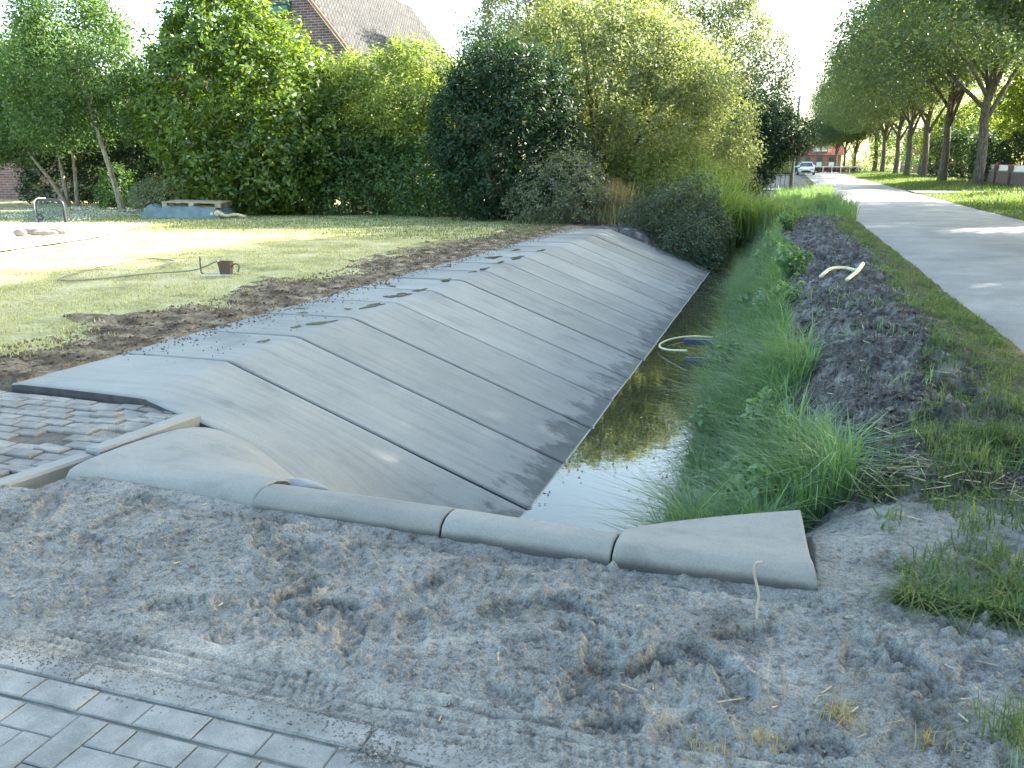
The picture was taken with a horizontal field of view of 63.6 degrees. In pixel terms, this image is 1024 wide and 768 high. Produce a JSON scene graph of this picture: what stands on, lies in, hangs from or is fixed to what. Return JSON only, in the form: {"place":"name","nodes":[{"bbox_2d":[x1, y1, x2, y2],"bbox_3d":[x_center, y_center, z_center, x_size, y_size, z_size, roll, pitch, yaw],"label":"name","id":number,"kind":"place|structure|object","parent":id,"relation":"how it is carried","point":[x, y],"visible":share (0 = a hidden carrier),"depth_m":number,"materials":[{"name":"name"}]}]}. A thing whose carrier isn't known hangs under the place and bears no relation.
{"place":"outdoors","nodes":[
{"label":"outdoors","id":0,"kind":"place"},
{"bbox_2d":[0,222,152,250],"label":"terrace","id":1,"kind":"structure","parent":0,"point":[9,240],"depth_m":19.65,"materials":[{"name":"concrete"}]},
{"bbox_2d":[21,198,67,222],"bbox_3d":[-13.296,-4.891,23.340,1.213,0.736,0.395,0,15,0],"label":"goal","id":2,"kind":"object","parent":1,"relation":"on","point":[37,209],"visible":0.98,"depth_m":23.41,"materials":[{"name":"white plastic"}]},
{"bbox_2d":[0,391,193,477],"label":"old brick path","id":3,"kind":"structure","parent":0,"point":[33,421],"depth_m":5.21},
{"bbox_2d":[0,667,428,767],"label":"brick paving","id":4,"kind":"structure","parent":0,"point":[45,722],"depth_m":2.32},
{"bbox_2d":[331,739,423,767],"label":"sand crumbs","id":5,"kind":"object","parent":4,"relation":"on","point":[385,757],"visible":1,"depth_m":2.24,"materials":[{"name":"grey sand"}]},
{"bbox_2d":[0,208,582,240],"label":"lawn grass","id":6,"kind":"structure","parent":0,"point":[301,223],"depth_m":22.78,"materials":[{"name":"green plant"}]},
{"bbox_2d":[0,220,597,392],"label":"soil","id":7,"kind":"structure","parent":0,"point":[7,381],"depth_m":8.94,"materials":[{"name":"brown soil"}]},
{"bbox_2d":[123,228,578,354],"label":"soil crumbs","id":8,"kind":"object","parent":7,"relation":"on","point":[175,337],"visible":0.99,"depth_m":9.88,"materials":[{"name":"brown soil"}]},
{"bbox_2d":[495,141,617,224],"bbox_3d":[1.314,-5.514,23.092,3.471,2.443,2.150,5,15,17],"label":"buddleia","id":9,"kind":"object","parent":7,"relation":"on","point":[573,204],"visible":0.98,"depth_m":22.76,"materials":[{"name":"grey plant"}]},
{"bbox_2d":[0,173,656,357],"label":"lawn","id":10,"kind":"structure","parent":0,"point":[12,205],"depth_m":13.91,"materials":[{"name":"green plant"}]},
{"bbox_2d":[0,13,129,206],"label":"ash tree","id":11,"kind":"object","parent":10,"relation":"on","point":[8,151],"visible":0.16,"depth_m":32.55,"materials":[{"name":"green plant"}]},
{"bbox_2d":[0,205,143,220],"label":"clover flowers","id":12,"kind":"object","parent":10,"relation":"on","point":[84,211],"visible":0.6,"depth_m":27.60,"materials":[{"name":"white plant"}]},
{"bbox_2d":[0,0,179,210],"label":"ash tree","id":13,"kind":"object","parent":10,"relation":"on","point":[84,100],"visible":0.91,"depth_m":28.72,"materials":[{"name":"green plant"}]},
{"bbox_2d":[0,75,210,198],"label":"outbuilding","id":14,"kind":"structure","parent":10,"relation":"on","point":[8,180],"depth_m":40.01,"materials":[{"name":"brick"}]},
{"bbox_2d":[92,159,138,209],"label":"leafy shrub","id":15,"kind":"object","parent":10,"relation":"on","point":[110,202],"visible":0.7,"depth_m":30.66,"materials":[{"name":"green plant"}]},
{"bbox_2d":[11,78,254,204],"bbox_3d":[-15.798,-9.810,33.959,12.838,5.719,4.677,5,15,17],"label":"dark hedge","id":16,"kind":"object","parent":10,"relation":"on","point":[87,167],"visible":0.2,"depth_m":34.55,"materials":[{"name":"green plant"}]},
{"bbox_2d":[58,258,216,280],"bbox_3d":[-6.046,-1.851,12.726,2.039,0.209,2.743,-12,19,-39],"label":"garden hose","id":17,"kind":"object","parent":10,"relation":"on","point":[60,279],"visible":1,"depth_m":12.36,"materials":[{"name":"rubber"}]},
{"bbox_2d":[123,173,192,211],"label":"silvery shrub","id":18,"kind":"object","parent":10,"relation":"on","point":[144,201],"visible":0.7,"depth_m":29.39,"materials":[{"name":"green plant"}]},
{"bbox_2d":[141,203,235,218],"bbox_3d":[-10.239,-5.562,26.432,2.800,0.505,1.750,0,15,2],"label":"tarpaulin","id":19,"kind":"object","parent":10,"relation":"on","point":[155,210],"visible":0.73,"depth_m":25.71,"materials":[{"name":"blue plastic"}]},
{"bbox_2d":[162,200,232,207],"bbox_3d":[-10.061,-5.780,26.460,1.840,0.150,1.133,1,16,2],"label":"pallet","id":20,"kind":"object","parent":19,"relation":"on","point":[215,203],"visible":1,"depth_m":26.38,"materials":[{"name":"wood"}]},
{"bbox_2d":[115,0,358,215],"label":"laurel bush","id":21,"kind":"object","parent":10,"relation":"on","point":[198,160],"visible":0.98,"depth_m":26.41,"materials":[{"name":"green plant"}]},
{"bbox_2d":[203,0,510,190],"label":"house","id":22,"kind":"structure","parent":10,"relation":"on","point":[336,23],"depth_m":44.26,"materials":[{"name":"tile"}]},
{"bbox_2d":[274,111,494,216],"bbox_3d":[-4.255,-7.205,27.303,8.105,3.792,3.035,5,15,17],"label":"bush","id":23,"kind":"object","parent":10,"relation":"on","point":[364,189],"visible":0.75,"depth_m":26.80,"materials":[{"name":"green plant"}]},
{"bbox_2d":[294,26,475,195],"bbox_3d":[-4.113,-8.781,27.982,6.926,6.085,4.896,5,15,17],"label":"garden tree","id":24,"kind":"object","parent":10,"relation":"on","point":[372,99],"visible":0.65,"depth_m":26.50,"materials":[{"name":"green plant"}]},
{"bbox_2d":[420,22,600,221],"bbox_3d":[-0.059,-7.455,24.163,5.752,5.846,4.384,5,15,17],"label":"evergreen bush","id":25,"kind":"object","parent":10,"relation":"on","point":[465,94],"visible":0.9,"depth_m":23.43,"materials":[{"name":"green plant"}]},
{"bbox_2d":[446,0,608,165],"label":"background tree","id":26,"kind":"object","parent":10,"relation":"on","point":[487,11],"visible":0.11,"depth_m":48.09,"materials":[{"name":"green plant"}]},
{"bbox_2d":[569,0,731,182],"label":"background tree","id":27,"kind":"object","parent":10,"relation":"on","point":[674,8],"visible":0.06,"depth_m":50.27,"materials":[{"name":"green plant"}]},
{"bbox_2d":[0,0,1022,167],"label":"sky","id":28,"kind":"structure","parent":0,"point":[805,17],"materials":[{"name":"white"}]},
{"bbox_2d":[0,476,1023,767],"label":"sand","id":29,"kind":"structure","parent":0,"point":[262,632],"depth_m":2.83,"materials":[{"name":"grey sand"}]},
{"bbox_2d":[0,452,94,488],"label":"kerb stone","id":30,"kind":"object","parent":29,"relation":"on","point":[43,475],"visible":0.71,"depth_m":4.39,"materials":[{"name":"concrete"}]},
{"bbox_2d":[85,412,200,456],"bbox_3d":[-2.209,0.356,5.010,0.115,0.168,0.764,6,16,23],"label":"kerb stone","id":31,"kind":"object","parent":29,"relation":"on","point":[185,420],"visible":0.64,"depth_m":4.97,"materials":[{"name":"concrete"}]},
{"bbox_2d":[65,427,293,505],"bbox_3d":[-1.600,0.907,4.791,1.192,1.214,1.227,5,15,17],"label":"end panel","id":32,"kind":"object","parent":29,"relation":"on","point":[211,463],"visible":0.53,"depth_m":4.36,"materials":[{"name":"concrete"}]},
{"bbox_2d":[0,644,525,767],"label":"kerb band","id":33,"kind":"object","parent":29,"relation":"on","point":[257,719],"visible":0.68,"depth_m":2.43,"materials":[{"name":"grey concrete"}]},
{"bbox_2d":[0,640,570,767],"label":"sand crumbs","id":34,"kind":"object","parent":29,"relation":"on","point":[301,719],"visible":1,"depth_m":2.45,"materials":[{"name":"grey sand"}]},
{"bbox_2d":[253,484,457,537],"bbox_3d":[-0.596,1.009,4.400,0.952,1.214,1.135,5,15,17],"label":"stone","id":35,"kind":"object","parent":29,"relation":"on","point":[414,517],"visible":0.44,"depth_m":3.77,"materials":[{"name":"concrete"}]},
{"bbox_2d":[441,509,619,565],"bbox_3d":[0.216,1.083,4.126,0.752,1.218,1.155,5,15,17],"label":"end panel","id":36,"kind":"object","parent":29,"relation":"on","point":[539,538],"visible":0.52,"depth_m":3.50,"materials":[{"name":"concrete"}]},
{"bbox_2d":[659,716,748,767],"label":"grass tuft","id":37,"kind":"object","parent":29,"relation":"on","point":[714,749],"visible":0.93,"depth_m":2.25,"materials":[{"name":"plant"}]},
{"bbox_2d":[612,510,817,590],"bbox_3d":[0.933,1.041,3.769,0.802,0.956,0.960,5,15,17],"label":"end panel","id":38,"kind":"object","parent":29,"relation":"on","point":[732,548],"visible":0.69,"depth_m":3.34,"materials":[{"name":"concrete"}]},
{"bbox_2d":[733,719,791,753],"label":"grass tuft","id":39,"kind":"object","parent":29,"relation":"on","point":[759,735],"visible":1,"depth_m":2.26,"materials":[{"name":"yellow plant"}]},
{"bbox_2d":[806,680,875,737],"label":"grass tuft","id":40,"kind":"object","parent":29,"relation":"on","point":[835,710],"visible":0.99,"depth_m":2.36,"materials":[{"name":"plant"}]},
{"bbox_2d":[874,718,969,754],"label":"grass tuft","id":41,"kind":"object","parent":29,"relation":"on","point":[928,739],"visible":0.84,"depth_m":2.29,"materials":[{"name":"green plant"}]},
{"bbox_2d":[929,682,1023,755],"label":"grass tuft","id":42,"kind":"object","parent":29,"relation":"on","point":[1013,720],"visible":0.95,"depth_m":2.31,"materials":[{"name":"green plant"}]},
{"bbox_2d":[522,256,738,532],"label":"water","id":43,"kind":"structure","parent":0,"point":[612,452],"depth_m":7.79,"materials":[{"name":"grey liquid"}]},
{"bbox_2d":[519,168,971,180],"bbox_3d":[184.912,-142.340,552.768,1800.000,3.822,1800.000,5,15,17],"label":"ground","id":44,"kind":"structure","parent":0,"point":[891,170],"depth_m":151.14,"materials":[{"name":"green plant"}]},
{"bbox_2d":[840,135,894,170],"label":"background tree","id":45,"kind":"object","parent":44,"relation":"on","point":[864,167],"visible":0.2,"depth_m":147.61,"materials":[{"name":"green plant"}]},
{"bbox_2d":[912,81,1016,167],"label":"background tree","id":46,"kind":"object","parent":44,"relation":"on","point":[959,115],"visible":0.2,"depth_m":83.58,"materials":[{"name":"green plant"}]},
{"bbox_2d":[990,59,1023,150],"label":"background tree","id":47,"kind":"object","parent":44,"relation":"on","point":[1002,125],"visible":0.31,"depth_m":63.28,"materials":[{"name":"green plant"}]},
{"bbox_2d":[994,59,1023,132],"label":"background tree","id":48,"kind":"object","parent":44,"relation":"on","point":[1018,79],"visible":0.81,"depth_m":56.36,"materials":[{"name":"green plant"}]},
{"bbox_2d":[576,172,1023,433],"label":"verge","id":49,"kind":"structure","parent":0,"point":[1020,354],"depth_m":8.40,"materials":[{"name":"green plant"}]},
{"bbox_2d":[336,100,667,212],"bbox_3d":[-0.775,-8.362,29.901,13.716,4.884,3.699,5,15,17],"label":"dark hedge","id":50,"kind":"object","parent":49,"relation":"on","point":[528,160],"visible":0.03,"depth_m":28.95,"materials":[{"name":"green plant"}]},
{"bbox_2d":[494,0,750,216],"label":"willow tree","id":51,"kind":"object","parent":49,"relation":"on","point":[651,90],"visible":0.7,"depth_m":24.77,"materials":[{"name":"green plant"}]},
{"bbox_2d":[619,21,772,198],"bbox_3d":[7.216,-10.319,32.739,6.154,7.385,5.340,5,15,17],"label":"willow tree","id":52,"kind":"object","parent":49,"relation":"on","point":[733,141],"visible":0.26,"depth_m":31.34,"materials":[{"name":"green plant"}]},
{"bbox_2d":[790,135,843,171],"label":"house","id":53,"kind":"structure","parent":49,"relation":"on","point":[818,157],"depth_m":127.89,"materials":[{"name":"red brick"}]},
{"bbox_2d":[804,115,877,172],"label":"roadside tree","id":54,"kind":"object","parent":49,"relation":"on","point":[830,135],"visible":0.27,"depth_m":115.66,"materials":[{"name":"green plant"}]},
{"bbox_2d":[800,75,895,171],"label":"roadside tree","id":55,"kind":"object","parent":49,"relation":"on","point":[874,167],"visible":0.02,"depth_m":116.31,"materials":[{"name":"green plant"}]},
{"bbox_2d":[815,120,884,170],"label":"roadside tree","id":56,"kind":"object","parent":49,"relation":"on","point":[857,146],"visible":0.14,"depth_m":116.37,"materials":[{"name":"green plant"}]},
{"bbox_2d":[806,75,938,173],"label":"roadside tree","id":57,"kind":"object","parent":49,"relation":"on","point":[899,136],"visible":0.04,"depth_m":95.39,"materials":[{"name":"green plant"}]},
{"bbox_2d":[808,91,939,172],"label":"roadside tree","id":58,"kind":"object","parent":49,"relation":"on","point":[884,141],"visible":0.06,"depth_m":105.28,"materials":[{"name":"green plant"}]},
{"bbox_2d":[807,48,979,175],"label":"roadside tree","id":59,"kind":"object","parent":49,"relation":"on","point":[910,133],"visible":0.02,"depth_m":85.00,"materials":[{"name":"green plant"}]},
{"bbox_2d":[808,21,1011,177],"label":"roadside tree","id":60,"kind":"object","parent":49,"relation":"on","point":[928,128],"visible":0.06,"depth_m":74.56,"materials":[{"name":"green plant"}]},
{"bbox_2d":[807,0,1023,184],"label":"roadside tree","id":61,"kind":"object","parent":49,"relation":"on","point":[946,50],"visible":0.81,"depth_m":51.30,"materials":[{"name":"green plant"}]},
{"bbox_2d":[810,215,1023,653],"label":"verge grass","id":62,"kind":"structure","parent":49,"relation":"on","point":[1006,607],"depth_m":3.83,"materials":[{"name":"green plant"}]},
{"bbox_2d":[812,2,1021,180],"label":"roadside tree","id":63,"kind":"object","parent":49,"relation":"on","point":[955,98],"visible":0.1,"depth_m":62.96,"materials":[{"name":"green plant"}]},
{"bbox_2d":[863,90,982,173],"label":"background tree","id":64,"kind":"object","parent":49,"relation":"on","point":[892,139],"visible":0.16,"depth_m":112.99,"materials":[{"name":"green plant"}]},
{"bbox_2d":[884,0,1023,47],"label":"roadside tree","id":65,"kind":"object","parent":49,"relation":"on","point":[997,11],"visible":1,"depth_m":24.37,"materials":[{"name":"green plant"}]},
{"bbox_2d":[917,116,1004,179],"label":"dark hedge","id":66,"kind":"object","parent":49,"relation":"on","point":[961,145],"visible":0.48,"depth_m":75.05,"materials":[{"name":"green plant"}]},
{"bbox_2d":[962,121,1023,180],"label":"dark hedge","id":67,"kind":"object","parent":49,"relation":"on","point":[1006,154],"visible":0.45,"depth_m":60.68,"materials":[{"name":"green plant"}]},
{"bbox_2d":[969,0,1023,68],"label":"roadside tree","id":68,"kind":"object","parent":49,"relation":"on","point":[1021,45],"visible":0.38,"depth_m":36.60,"materials":[{"name":"green plant"}]},
{"bbox_2d":[583,172,1023,534],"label":"mud bank","id":69,"kind":"structure","parent":0,"point":[636,233],"depth_m":6.37,"materials":[{"name":"brown soil"}]},
{"bbox_2d":[12,354,527,517],"bbox_3d":[-1.711,0.635,5.977,3.920,1.246,1.442,5,15,17],"label":"corner panel","id":70,"kind":"object","parent":69,"relation":"on","point":[294,436],"visible":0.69,"depth_m":5.99,"materials":[{"name":"concrete"}]},
{"bbox_2d":[124,331,563,508],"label":"slope panel","id":71,"kind":"structure","parent":69,"relation":"on","point":[494,462],"depth_m":6.97,"materials":[{"name":"concrete"}]},
{"bbox_2d":[203,313,590,463],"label":"slope panel","id":72,"kind":"structure","parent":69,"relation":"on","point":[517,418],"depth_m":7.94,"materials":[{"name":"concrete"}]},
{"bbox_2d":[266,299,610,428],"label":"slope panel","id":73,"kind":"structure","parent":69,"relation":"on","point":[545,389],"depth_m":8.90,"materials":[{"name":"concrete"}]},
{"bbox_2d":[318,288,627,400],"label":"slope panel","id":74,"kind":"structure","parent":69,"relation":"on","point":[536,352],"depth_m":9.89,"materials":[{"name":"concrete"}]},
{"bbox_2d":[359,278,641,378],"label":"slope panel","id":75,"kind":"structure","parent":69,"relation":"on","point":[593,351],"depth_m":10.85,"materials":[{"name":"concrete"}]},
{"bbox_2d":[395,269,654,359],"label":"slope panel","id":76,"kind":"structure","parent":69,"relation":"on","point":[581,323],"depth_m":11.81,"materials":[{"name":"concrete"}]},
{"bbox_2d":[425,262,664,344],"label":"slope panel","id":77,"kind":"structure","parent":69,"relation":"on","point":[587,307],"depth_m":12.79,"materials":[{"name":"concrete"}]},
{"bbox_2d":[451,256,672,331],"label":"slope panel","id":78,"kind":"structure","parent":69,"relation":"on","point":[606,299],"depth_m":13.76,"materials":[{"name":"concrete"}]},
{"bbox_2d":[473,251,679,319],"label":"slope panel","id":79,"kind":"structure","parent":69,"relation":"on","point":[612,288],"depth_m":14.73,"materials":[{"name":"concrete"}]},
{"bbox_2d":[256,249,544,341],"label":"puddles","id":80,"kind":"object","parent":79,"relation":"on","point":[417,290],"visible":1,"depth_m":10.26,"materials":[{"name":"grey liquid"}]},
{"bbox_2d":[490,246,686,309],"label":"slope panel","id":81,"kind":"structure","parent":69,"relation":"on","point":[621,279],"depth_m":15.70,"materials":[{"name":"concrete"}]},
{"bbox_2d":[507,242,692,301],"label":"slope panel","id":82,"kind":"structure","parent":69,"relation":"on","point":[681,294],"depth_m":16.66,"materials":[{"name":"concrete"}]},
{"bbox_2d":[524,238,697,293],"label":"slope panel","id":83,"kind":"structure","parent":69,"relation":"on","point":[638,266],"depth_m":17.64,"materials":[{"name":"concrete"}]},
{"bbox_2d":[584,178,650,224],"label":"dry grass clump","id":84,"kind":"object","parent":69,"relation":"on","point":[614,208],"visible":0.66,"depth_m":22.98,"materials":[{"name":"plant"}]},
{"bbox_2d":[537,235,701,286],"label":"slope panel","id":85,"kind":"structure","parent":69,"relation":"on","point":[645,261],"depth_m":18.61,"materials":[{"name":"concrete"}]},
{"bbox_2d":[548,231,706,280],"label":"slope panel","id":86,"kind":"structure","parent":69,"relation":"on","point":[651,256],"depth_m":19.54,"materials":[{"name":"concrete"}]},
{"bbox_2d":[564,228,710,275],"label":"slope panel","id":87,"kind":"structure","parent":69,"relation":"on","point":[632,241],"depth_m":20.50,"materials":[{"name":"concrete"}]},
{"bbox_2d":[602,133,746,222],"bbox_3d":[5.359,-6.059,25.198,5.063,3.046,3.161,-7,16,-26],"label":"elder bush","id":88,"kind":"object","parent":69,"relation":"on","point":[678,170],"visible":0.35,"depth_m":24.52,"materials":[{"name":"green plant"}]},
{"bbox_2d":[608,159,743,272],"bbox_3d":[4.223,-4.282,21.637,3.651,3.112,3.450,5,15,17],"label":"bramble mound","id":89,"kind":"object","parent":69,"relation":"on","point":[707,246],"visible":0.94,"depth_m":21.48,"materials":[{"name":"green plant"}]},
{"bbox_2d":[686,403,741,440],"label":"nettle plant","id":90,"kind":"object","parent":69,"relation":"on","point":[702,421],"visible":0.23,"depth_m":7.37,"materials":[{"name":"green plant"}]},
{"bbox_2d":[661,0,808,186],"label":"background tree","id":91,"kind":"object","parent":69,"relation":"on","point":[733,15],"visible":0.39,"depth_m":53.09,"materials":[{"name":"green plant"}]},
{"bbox_2d":[607,157,871,258],"bbox_3d":[6.238,-5.027,24.006,9.627,3.202,8.723,-3,15,-12],"label":"reed clump","id":92,"kind":"object","parent":69,"relation":"on","point":[731,198],"visible":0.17,"depth_m":23.43,"materials":[{"name":"green plant"}]},
{"bbox_2d":[720,452,786,501],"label":"nettle plant","id":93,"kind":"object","parent":69,"relation":"on","point":[740,456],"visible":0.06,"depth_m":5.19,"materials":[{"name":"green plant"}]},
{"bbox_2d":[533,203,980,533],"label":"bank grass","id":94,"kind":"structure","parent":69,"relation":"on","point":[798,448],"depth_m":6.00,"materials":[{"name":"green plant"}]},
{"bbox_2d":[710,73,825,202],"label":"dark tree","id":95,"kind":"object","parent":69,"relation":"on","point":[780,144],"visible":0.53,"depth_m":42.68,"materials":[{"name":"green plant"}]},
{"bbox_2d":[741,386,802,444],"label":"nettle plant","id":96,"kind":"object","parent":69,"relation":"on","point":[763,402],"visible":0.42,"depth_m":5.97,"materials":[{"name":"green plant"}]},
{"bbox_2d":[728,461,821,512],"bbox_3d":[1.494,0.643,4.669,0.513,0.511,0.513,-3,15,-13],"label":"nettle plant","id":97,"kind":"object","parent":69,"relation":"on","point":[757,465],"visible":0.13,"depth_m":4.55,"materials":[{"name":"green plant"}]},
{"bbox_2d":[768,279,804,305],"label":"nettle plant","id":98,"kind":"object","parent":69,"relation":"on","point":[800,286],"visible":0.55,"depth_m":10.00,"materials":[{"name":"green plant"}]},
{"bbox_2d":[731,191,845,239],"bbox_3d":[7.271,-5.009,24.032,4.318,1.410,4.530,-9,17,-30],"label":"reed clump","id":99,"kind":"object","parent":69,"relation":"on","point":[755,222],"visible":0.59,"depth_m":23.35,"materials":[{"name":"green plant"}]},
{"bbox_2d":[774,240,813,280],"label":"nettle plant","id":100,"kind":"object","parent":69,"relation":"on","point":[787,263],"visible":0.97,"depth_m":11.68,"materials":[{"name":"green plant"}]},
{"bbox_2d":[763,181,871,219],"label":"bank grass","id":101,"kind":"structure","parent":69,"relation":"on","point":[841,207],"depth_m":30.07,"materials":[{"name":"green plant"}]},
{"bbox_2d":[754,215,1023,516],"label":"matted roots","id":102,"kind":"object","parent":69,"relation":"on","point":[917,402],"visible":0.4,"depth_m":5.97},
{"bbox_2d":[781,218,1023,519],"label":"mud crumbs","id":103,"kind":"object","parent":69,"relation":"on","point":[949,401],"visible":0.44,"depth_m":6.25,"materials":[{"name":"brown soil"}]},
{"bbox_2d":[812,427,1023,522],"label":"straw","id":104,"kind":"object","parent":69,"relation":"on","point":[938,477],"visible":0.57,"depth_m":4.09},
{"bbox_2d":[804,172,1023,351],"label":"road","id":105,"kind":"structure","parent":0,"point":[970,256],"depth_m":17.44,"materials":[{"name":"concrete"}]},
{"bbox_2d":[839,170,1023,220],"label":"verge grass","id":106,"kind":"structure","parent":0,"point":[1006,192],"depth_m":47.61,"materials":[{"name":"green plant"}]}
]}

